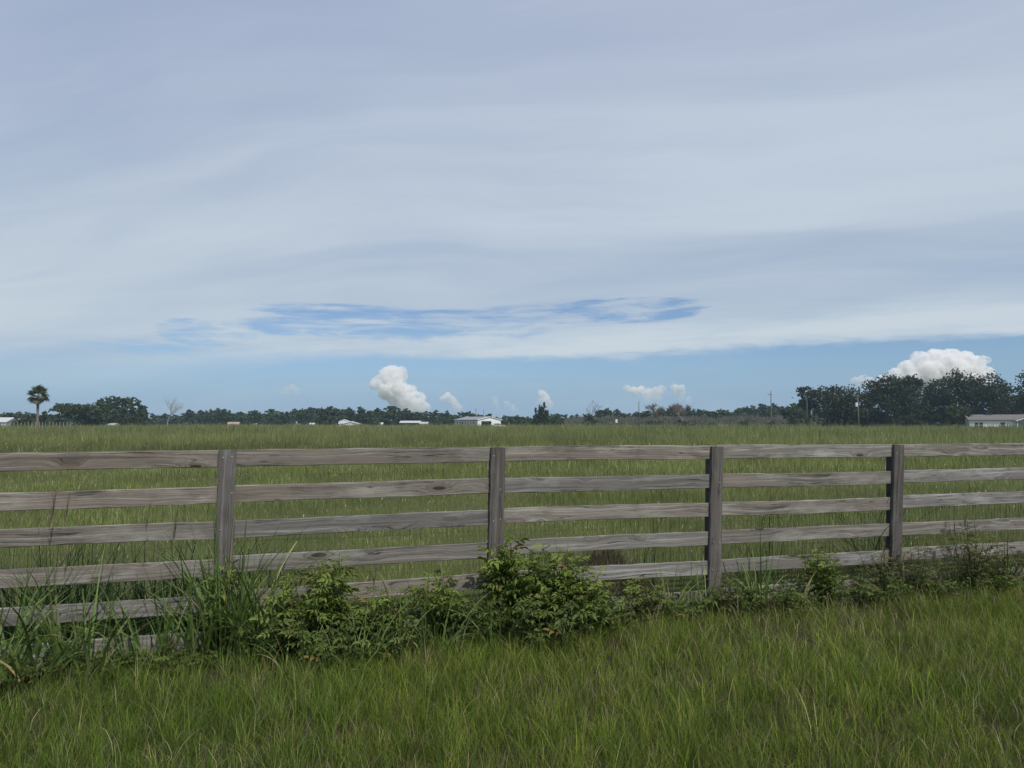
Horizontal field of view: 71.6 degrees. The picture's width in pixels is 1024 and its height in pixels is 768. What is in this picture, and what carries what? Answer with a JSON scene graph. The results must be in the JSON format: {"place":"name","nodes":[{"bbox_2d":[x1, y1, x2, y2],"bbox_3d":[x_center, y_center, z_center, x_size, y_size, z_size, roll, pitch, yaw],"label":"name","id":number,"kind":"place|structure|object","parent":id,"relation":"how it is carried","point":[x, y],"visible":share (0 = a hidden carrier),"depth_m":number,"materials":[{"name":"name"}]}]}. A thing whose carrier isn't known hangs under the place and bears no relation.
{"place":"outdoors","nodes":[
{"label":"outdoors","id":0,"kind":"place"},
{"bbox_2d":[0,424,1023,767],"bbox_3d":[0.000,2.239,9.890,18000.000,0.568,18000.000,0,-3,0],"label":"ground","id":1,"kind":"structure","parent":0,"point":[464,506],"depth_m":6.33,"materials":[{"name":"plant"}]},
{"bbox_2d":[11,415,35,427],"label":"bush","id":2,"kind":"object","parent":1,"relation":"on","point":[30,418],"visible":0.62,"depth_m":198.49,"materials":[{"name":"green plant"}]},
{"bbox_2d":[0,647,67,685],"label":"leafy weed","id":3,"kind":"object","parent":1,"relation":"on","point":[27,670],"visible":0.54,"depth_m":5.16,"materials":[{"name":"green plant"}]},
{"bbox_2d":[26,384,49,427],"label":"palm tree","id":4,"kind":"object","parent":1,"relation":"on","point":[38,399],"visible":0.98,"depth_m":149.68,"materials":[{"name":"green plant"}]},
{"bbox_2d":[0,523,107,643],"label":"tall grass clump","id":5,"kind":"object","parent":1,"relation":"on","point":[12,597],"visible":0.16,"depth_m":6.31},
{"bbox_2d":[0,556,120,684],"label":"tall grass clump","id":6,"kind":"object","parent":1,"relation":"on","point":[15,646],"visible":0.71,"depth_m":5.22,"materials":[{"name":"plant"}]},
{"bbox_2d":[31,647,94,678],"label":"leafy weed","id":7,"kind":"object","parent":1,"relation":"on","point":[72,662],"visible":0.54,"depth_m":5.23,"materials":[{"name":"green plant"}]},
{"bbox_2d":[0,590,137,696],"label":"tall grass clump","id":8,"kind":"object","parent":1,"relation":"on","point":[14,671],"visible":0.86,"depth_m":5.02,"materials":[{"name":"plant"}]},
{"bbox_2d":[0,484,150,679],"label":"tall grass clump","id":9,"kind":"object","parent":1,"relation":"on","point":[53,648],"visible":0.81,"depth_m":5.39,"materials":[{"name":"plant"}]},
{"bbox_2d":[0,509,157,644],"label":"tall grass clump","id":10,"kind":"object","parent":1,"relation":"on","point":[40,628],"visible":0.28,"depth_m":5.91,"materials":[{"name":"plant"}]},
{"bbox_2d":[48,401,113,426],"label":"oak tree","id":11,"kind":"object","parent":1,"relation":"on","point":[79,413],"visible":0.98,"depth_m":198.26,"materials":[{"name":"green plant"}]},
{"bbox_2d":[5,519,164,639],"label":"tall grass clump","id":12,"kind":"object","parent":1,"relation":"on","point":[69,599],"visible":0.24,"depth_m":6.22,"materials":[{"name":"plant"}]},
{"bbox_2d":[0,546,184,682],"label":"tall grass clump","id":13,"kind":"object","parent":1,"relation":"on","point":[87,655],"visible":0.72,"depth_m":5.26,"materials":[{"name":"plant"}]},
{"bbox_2d":[9,523,211,652],"bbox_3d":[-3.404,1.737,6.167,1.866,1.120,1.798,0,-3,0],"label":"tall grass clump","id":14,"kind":"object","parent":1,"relation":"on","point":[109,597],"visible":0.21,"depth_m":6.02,"materials":[{"name":"plant"}]},
{"bbox_2d":[103,395,121,418],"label":"pine tree","id":15,"kind":"object","parent":1,"relation":"on","point":[114,404],"visible":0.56,"depth_m":225.83,"materials":[{"name":"green plant"}]},
{"bbox_2d":[16,513,214,634],"bbox_3d":[-3.402,1.701,6.518,1.950,1.122,2.023,0,-3,0],"label":"tall grass clump","id":16,"kind":"object","parent":1,"relation":"on","point":[136,593],"visible":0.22,"depth_m":6.40,"materials":[{"name":"plant"}]},
{"bbox_2d":[3,557,233,674],"bbox_3d":[-2.833,1.776,5.426,1.403,0.863,1.393,-2,-4,35],"label":"tall grass clump","id":17,"kind":"object","parent":1,"relation":"on","point":[134,647],"visible":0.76,"depth_m":5.49,"materials":[{"name":"plant"}]},
{"bbox_2d":[85,645,154,675],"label":"leafy weed","id":18,"kind":"object","parent":1,"relation":"on","point":[125,656],"visible":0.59,"depth_m":5.37,"materials":[{"name":"green plant"}]},
{"bbox_2d":[115,397,137,424],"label":"pine tree","id":19,"kind":"object","parent":1,"relation":"on","point":[125,408],"visible":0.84,"depth_m":225.43,"materials":[{"name":"green plant"}]},
{"bbox_2d":[115,637,197,673],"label":"leafy weed","id":20,"kind":"object","parent":1,"relation":"on","point":[157,659],"visible":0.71,"depth_m":5.41,"materials":[{"name":"green plant"}]},
{"bbox_2d":[138,503,196,662],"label":"tall grass clump","id":21,"kind":"object","parent":1,"relation":"on","point":[169,606],"visible":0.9,"depth_m":5.68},
{"bbox_2d":[63,505,296,649],"bbox_3d":[-2.862,1.659,6.351,2.061,1.418,1.873,2,-4,-26],"label":"tall grass clump","id":22,"kind":"object","parent":1,"relation":"on","point":[176,617],"visible":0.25,"depth_m":6.12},
{"bbox_2d":[153,648,217,674],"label":"leafy weed","id":23,"kind":"object","parent":1,"relation":"on","point":[186,660],"visible":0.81,"depth_m":5.43,"materials":[{"name":"green plant"}]},
{"bbox_2d":[136,554,253,664],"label":"tall grass clump","id":24,"kind":"object","parent":1,"relation":"on","point":[193,643],"visible":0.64,"depth_m":5.61,"materials":[{"name":"plant"}]},
{"bbox_2d":[101,517,290,631],"bbox_3d":[-2.807,1.751,6.498,1.635,1.243,1.630,0,-3,0],"label":"tall grass clump","id":25,"kind":"object","parent":1,"relation":"on","point":[165,582],"visible":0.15,"depth_m":6.42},
{"bbox_2d":[199,559,241,656],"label":"leafy weed","id":26,"kind":"object","parent":1,"relation":"on","point":[223,599],"visible":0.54,"depth_m":5.76,"materials":[{"name":"green plant"}]},
{"bbox_2d":[126,490,340,661],"bbox_3d":[-2.184,1.552,5.896,1.853,1.378,2.085,2,-4,-30],"label":"tall grass clump","id":27,"kind":"object","parent":1,"relation":"on","point":[237,619],"visible":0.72,"depth_m":5.78,"materials":[{"name":"plant"}]},
{"bbox_2d":[129,526,347,663],"bbox_3d":[-2.197,1.651,5.795,1.815,1.172,1.852,0,-3,0],"label":"tall grass clump","id":28,"kind":"object","parent":1,"relation":"on","point":[237,641],"visible":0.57,"depth_m":5.72,"materials":[{"name":"plant"}]},
{"bbox_2d":[258,409,280,424],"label":"distant tree","id":29,"kind":"object","parent":1,"relation":"on","point":[270,415],"visible":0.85,"depth_m":315.69,"materials":[{"name":"green plant"}]},
{"bbox_2d":[237,590,328,658],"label":"leafy weed","id":30,"kind":"object","parent":1,"relation":"on","point":[274,641],"visible":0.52,"depth_m":5.58,"materials":[{"name":"green plant"}]},
{"bbox_2d":[196,545,380,662],"bbox_3d":[-1.972,1.792,5.895,1.416,0.908,1.117,3,-4,-39],"label":"tall grass clump","id":31,"kind":"object","parent":1,"relation":"on","point":[259,631],"visible":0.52,"depth_m":5.68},
{"bbox_2d":[233,516,353,619],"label":"tall grass clump","id":32,"kind":"object","parent":1,"relation":"on","point":[279,573],"visible":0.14,"depth_m":6.71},
{"bbox_2d":[240,612,353,681],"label":"tall grass clump","id":33,"kind":"object","parent":1,"relation":"on","point":[302,649],"visible":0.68,"depth_m":5.36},
{"bbox_2d":[289,408,311,424],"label":"distant tree","id":34,"kind":"object","parent":1,"relation":"on","point":[299,415],"visible":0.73,"depth_m":342.35,"materials":[{"name":"green plant"}]},
{"bbox_2d":[248,570,354,652],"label":"leafy weed","id":35,"kind":"object","parent":1,"relation":"on","point":[285,613],"visible":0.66,"depth_m":5.76,"materials":[{"name":"green plant"}]},
{"bbox_2d":[279,613,367,668],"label":"leafy weed","id":36,"kind":"object","parent":1,"relation":"on","point":[338,635],"visible":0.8,"depth_m":5.49,"materials":[{"name":"green plant"}]},
{"bbox_2d":[315,406,337,424],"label":"broadleaf tree","id":37,"kind":"object","parent":1,"relation":"on","point":[323,413],"visible":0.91,"depth_m":260.68,"materials":[{"name":"green plant"}]},
{"bbox_2d":[300,552,359,638],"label":"leafy weed","id":38,"kind":"object","parent":1,"relation":"on","point":[325,576],"visible":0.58,"depth_m":5.99,"materials":[{"name":"green plant"}]},
{"bbox_2d":[301,564,408,682],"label":"tall grass clump","id":39,"kind":"object","parent":1,"relation":"on","point":[377,650],"visible":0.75,"depth_m":5.48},
{"bbox_2d":[324,587,415,653],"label":"leafy weed","id":40,"kind":"object","parent":1,"relation":"on","point":[370,617],"visible":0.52,"depth_m":5.88,"materials":[{"name":"green plant"}]},
{"bbox_2d":[325,615,415,667],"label":"leafy weed","id":41,"kind":"object","parent":1,"relation":"on","point":[363,643],"visible":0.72,"depth_m":5.59,"materials":[{"name":"green plant"}]},
{"bbox_2d":[326,586,426,647],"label":"leafy weed","id":42,"kind":"object","parent":1,"relation":"on","point":[377,609],"visible":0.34,"depth_m":5.93,"materials":[{"name":"green plant"}]},
{"bbox_2d":[368,409,396,425],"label":"distant tree","id":43,"kind":"object","parent":1,"relation":"on","point":[383,417],"visible":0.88,"depth_m":310.88,"materials":[{"name":"green plant"}]},
{"bbox_2d":[345,570,436,663],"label":"tall grass clump","id":44,"kind":"object","parent":1,"relation":"on","point":[399,632],"visible":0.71,"depth_m":5.88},
{"bbox_2d":[395,408,422,420],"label":"distant tree","id":45,"kind":"object","parent":1,"relation":"on","point":[405,413],"visible":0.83,"depth_m":316.43,"materials":[{"name":"green plant"}]},
{"bbox_2d":[373,557,474,645],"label":"tall grass clump","id":46,"kind":"object","parent":1,"relation":"on","point":[428,628],"visible":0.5,"depth_m":6.15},
{"bbox_2d":[398,569,479,640],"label":"leafy weed","id":47,"kind":"object","parent":1,"relation":"on","point":[434,599],"visible":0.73,"depth_m":6.24,"materials":[{"name":"green plant"}]},
{"bbox_2d":[389,590,496,660],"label":"tall grass clump","id":48,"kind":"object","parent":1,"relation":"on","point":[451,637],"visible":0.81,"depth_m":5.92,"materials":[{"name":"plant"}]},
{"bbox_2d":[439,587,521,641],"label":"leafy weed","id":49,"kind":"object","parent":1,"relation":"on","point":[479,623],"visible":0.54,"depth_m":6.14,"materials":[{"name":"green plant"}]},
{"bbox_2d":[454,416,506,425],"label":"cream house","id":50,"kind":"structure","parent":1,"relation":"on","point":[477,420],"depth_m":239.09,"materials":[{"name":"white"}]},
{"bbox_2d":[441,596,547,652],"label":"tall grass clump","id":51,"kind":"object","parent":1,"relation":"on","point":[490,634],"visible":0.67,"depth_m":5.91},
{"bbox_2d":[475,554,514,632],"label":"leafy weed","id":52,"kind":"object","parent":1,"relation":"on","point":[481,577],"visible":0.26,"depth_m":6.50,"materials":[{"name":"green plant"}]},
{"bbox_2d":[0,443,1023,663],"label":"wooden fence","id":53,"kind":"object","parent":1,"relation":"on","point":[496,485],"visible":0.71,"depth_m":6.67,"materials":[{"name":"grey wood"}]},
{"bbox_2d":[0,417,1023,642],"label":"field grass","id":54,"kind":"structure","parent":1,"relation":"on","point":[242,437],"depth_m":28.29,"materials":[{"name":"plant"}]},
{"bbox_2d":[0,564,1023,712],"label":"ground cover","id":55,"kind":"object","parent":1,"relation":"on","point":[295,654],"visible":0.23,"depth_m":6.53,"materials":[{"name":"green plant"}]},
{"bbox_2d":[476,534,551,628],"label":"leafy weed","id":56,"kind":"object","parent":1,"relation":"on","point":[510,595],"visible":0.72,"depth_m":6.38,"materials":[{"name":"green plant"}]},
{"bbox_2d":[470,582,579,648],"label":"leafy weed","id":57,"kind":"object","parent":1,"relation":"on","point":[526,621],"visible":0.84,"depth_m":6.06,"materials":[{"name":"green plant"}]},
{"bbox_2d":[488,553,573,634],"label":"leafy weed","id":58,"kind":"object","parent":1,"relation":"on","point":[539,583],"visible":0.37,"depth_m":6.34,"materials":[{"name":"green plant"}]},
{"bbox_2d":[533,402,550,425],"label":"upright tree","id":59,"kind":"object","parent":1,"relation":"on","point":[541,415],"visible":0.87,"depth_m":224.27,"materials":[{"name":"green plant"}]},
{"bbox_2d":[511,599,591,652],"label":"tall grass clump","id":60,"kind":"object","parent":1,"relation":"on","point":[556,642],"visible":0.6,"depth_m":5.91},
{"bbox_2d":[522,546,594,630],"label":"leafy weed","id":61,"kind":"object","parent":1,"relation":"on","point":[563,579],"visible":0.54,"depth_m":6.42,"materials":[{"name":"green plant"}]},
{"bbox_2d":[519,586,612,648],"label":"leafy weed","id":62,"kind":"object","parent":1,"relation":"on","point":[580,618],"visible":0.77,"depth_m":6.05,"materials":[{"name":"green plant"}]},
{"bbox_2d":[534,565,614,628],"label":"leafy weed","id":63,"kind":"object","parent":1,"relation":"on","point":[595,593],"visible":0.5,"depth_m":6.35,"materials":[{"name":"green plant"}]},
{"bbox_2d":[568,582,639,634],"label":"leafy weed","id":64,"kind":"object","parent":1,"relation":"on","point":[603,615],"visible":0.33,"depth_m":6.43,"materials":[{"name":"green plant"}]},
{"bbox_2d":[550,527,687,596],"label":"clump","id":65,"kind":"object","parent":1,"relation":"on","point":[606,553],"visible":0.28,"depth_m":7.48,"materials":[{"name":"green plant"}]},
{"bbox_2d":[599,593,650,628],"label":"leafy weed","id":66,"kind":"object","parent":1,"relation":"on","point":[621,622],"visible":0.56,"depth_m":6.49,"materials":[{"name":"green plant"}]},
{"bbox_2d":[617,574,675,619],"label":"leafy weed","id":67,"kind":"object","parent":1,"relation":"on","point":[639,597],"visible":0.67,"depth_m":6.72,"materials":[{"name":"green plant"}]},
{"bbox_2d":[628,582,665,624],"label":"dry weed","id":68,"kind":"object","parent":1,"relation":"on","point":[648,609],"visible":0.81,"depth_m":6.64,"materials":[{"name":"green plant"}]},
{"bbox_2d":[640,561,714,620],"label":"tall grass clump","id":69,"kind":"object","parent":1,"relation":"on","point":[679,599],"visible":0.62,"depth_m":6.95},
{"bbox_2d":[668,403,691,419],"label":"dead tree","id":70,"kind":"object","parent":1,"relation":"on","point":[674,409],"visible":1,"depth_m":239.69,"materials":[{"name":"grey plant"}]},
{"bbox_2d":[662,591,714,623],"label":"leafy weed","id":71,"kind":"object","parent":1,"relation":"on","point":[698,604],"visible":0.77,"depth_m":6.82,"materials":[{"name":"green plant"}]},
{"bbox_2d":[672,548,737,615],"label":"tall grass clump","id":72,"kind":"object","parent":1,"relation":"on","point":[710,604],"visible":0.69,"depth_m":7.05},
{"bbox_2d":[562,414,851,425],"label":"dry brush","id":73,"kind":"object","parent":1,"relation":"on","point":[638,420],"visible":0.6,"depth_m":264.44,"materials":[{"name":"plant"}]},
{"bbox_2d":[715,575,749,615],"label":"dry weed","id":74,"kind":"object","parent":1,"relation":"on","point":[724,593],"visible":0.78,"depth_m":7.01,"materials":[{"name":"green plant"}]},
{"bbox_2d":[672,471,803,583],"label":"tall grass clump","id":75,"kind":"object","parent":1,"relation":"on","point":[764,543],"visible":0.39,"depth_m":8.18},
{"bbox_2d":[705,578,773,616],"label":"leafy weed","id":76,"kind":"object","parent":1,"relation":"on","point":[745,601],"visible":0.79,"depth_m":6.95,"materials":[{"name":"green plant"}]},
{"bbox_2d":[716,530,799,612],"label":"tall grass clump","id":77,"kind":"object","parent":1,"relation":"on","point":[758,586],"visible":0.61,"depth_m":7.31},
{"bbox_2d":[742,580,816,615],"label":"leafy weed","id":78,"kind":"object","parent":1,"relation":"on","point":[788,599],"visible":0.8,"depth_m":7.06,"materials":[{"name":"green plant"}]},
{"bbox_2d":[780,407,806,424],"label":"bush","id":79,"kind":"object","parent":1,"relation":"on","point":[792,413],"visible":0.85,"depth_m":213.61,"materials":[{"name":"green plant"}]},
{"bbox_2d":[752,568,837,616],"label":"tall grass clump","id":80,"kind":"object","parent":1,"relation":"on","point":[801,590],"visible":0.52,"depth_m":7.16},
{"bbox_2d":[796,386,816,423],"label":"oak tree","id":81,"kind":"object","parent":1,"relation":"on","point":[801,390],"visible":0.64,"depth_m":195.57,"materials":[{"name":"green plant"}]},
{"bbox_2d":[795,545,825,606],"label":"leafy weed","id":82,"kind":"object","parent":1,"relation":"on","point":[808,569],"visible":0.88,"depth_m":7.38,"materials":[{"name":"green plant"}]},
{"bbox_2d":[808,550,843,607],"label":"leafy weed","id":83,"kind":"object","parent":1,"relation":"on","point":[824,576],"visible":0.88,"depth_m":7.35,"materials":[{"name":"green plant"}]},
{"bbox_2d":[791,384,870,425],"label":"oak tree","id":84,"kind":"object","parent":1,"relation":"on","point":[842,406],"visible":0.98,"depth_m":188.22,"materials":[{"name":"green plant"}]},
{"bbox_2d":[827,569,892,605],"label":"leafy weed","id":85,"kind":"object","parent":1,"relation":"on","point":[867,586],"visible":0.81,"depth_m":7.41,"materials":[{"name":"green plant"}]},
{"bbox_2d":[851,388,880,422],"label":"oak tree","id":86,"kind":"object","parent":1,"relation":"on","point":[871,405],"visible":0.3,"depth_m":202.09,"materials":[{"name":"green plant"}]},
{"bbox_2d":[861,408,892,427],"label":"bush","id":87,"kind":"object","parent":1,"relation":"on","point":[880,421],"visible":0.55,"depth_m":196.29,"materials":[{"name":"green plant"}]},
{"bbox_2d":[858,544,912,593],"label":"dry weed","id":88,"kind":"object","parent":1,"relation":"on","point":[883,585],"visible":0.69,"depth_m":7.65,"materials":[{"name":"green plant"}]},
{"bbox_2d":[856,569,923,605],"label":"leafy weed","id":89,"kind":"object","parent":1,"relation":"on","point":[895,589],"visible":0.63,"depth_m":7.45,"materials":[{"name":"green plant"}]},
{"bbox_2d":[850,547,939,601],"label":"tall grass clump","id":90,"kind":"object","parent":1,"relation":"on","point":[903,583],"visible":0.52,"depth_m":7.75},
{"bbox_2d":[809,478,982,580],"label":"tall grass clump","id":91,"kind":"object","parent":1,"relation":"on","point":[876,546],"visible":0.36,"depth_m":8.45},
{"bbox_2d":[860,373,938,425],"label":"oak tree","id":92,"kind":"object","parent":1,"relation":"on","point":[902,389],"visible":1,"depth_m":185.49,"materials":[{"name":"green plant"}]},
{"bbox_2d":[889,410,922,426],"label":"bush","id":93,"kind":"object","parent":1,"relation":"on","point":[912,420],"visible":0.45,"depth_m":195.55,"materials":[{"name":"green plant"}]},
{"bbox_2d":[885,538,952,594],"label":"dry weed","id":94,"kind":"object","parent":1,"relation":"on","point":[918,566],"visible":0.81,"depth_m":7.87,"materials":[{"name":"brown plant"}]},
{"bbox_2d":[913,410,945,426],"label":"bush","id":95,"kind":"object","parent":1,"relation":"on","point":[933,417],"visible":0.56,"depth_m":196.05,"materials":[{"name":"green plant"}]},
{"bbox_2d":[911,376,960,421],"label":"oak tree","id":96,"kind":"object","parent":1,"relation":"on","point":[933,392],"visible":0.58,"depth_m":197.98,"materials":[{"name":"green plant"}]},
{"bbox_2d":[901,567,973,598],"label":"leafy weed","id":97,"kind":"object","parent":1,"relation":"on","point":[927,583],"visible":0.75,"depth_m":7.70,"materials":[{"name":"green plant"}]},
{"bbox_2d":[944,403,971,426],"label":"tree","id":98,"kind":"object","parent":1,"relation":"on","point":[958,412],"visible":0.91,"depth_m":179.23,"materials":[{"name":"green plant"}]},
{"bbox_2d":[929,513,998,594],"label":"tall grass clump","id":99,"kind":"object","parent":1,"relation":"on","point":[954,528],"visible":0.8,"depth_m":8.08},
{"bbox_2d":[936,518,1003,591],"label":"dry weed","id":100,"kind":"object","parent":1,"relation":"on","point":[969,552],"visible":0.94,"depth_m":8.08,"materials":[{"name":"green plant"}]},
{"bbox_2d":[935,367,1022,423],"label":"oak tree","id":101,"kind":"object","parent":1,"relation":"on","point":[971,393],"visible":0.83,"depth_m":189.89,"materials":[{"name":"green plant"}]},
{"bbox_2d":[951,562,1023,593],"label":"leafy weed","id":102,"kind":"object","parent":1,"relation":"on","point":[1005,581],"visible":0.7,"depth_m":7.97,"materials":[{"name":"green plant"}]},
{"bbox_2d":[960,414,1023,427],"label":"white house","id":103,"kind":"structure","parent":1,"relation":"on","point":[985,419],"depth_m":173.63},
{"bbox_2d":[963,533,1023,590],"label":"tall grass clump","id":104,"kind":"object","parent":1,"relation":"on","point":[1011,573],"visible":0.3,"depth_m":8.23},
{"bbox_2d":[977,531,1023,587],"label":"dry weed","id":105,"kind":"object","parent":1,"relation":"on","point":[1007,566],"visible":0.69,"depth_m":8.14,"materials":[{"name":"green plant"}]},
{"bbox_2d":[1011,370,1023,413],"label":"oak tree","id":106,"kind":"object","parent":1,"relation":"on","point":[1020,405],"visible":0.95,"depth_m":192.00,"materials":[{"name":"green plant"}]},
{"bbox_2d":[0,0,1023,423],"label":"sky","id":107,"kind":"structure","parent":0,"point":[499,208],"materials":[{"name":"blue"}]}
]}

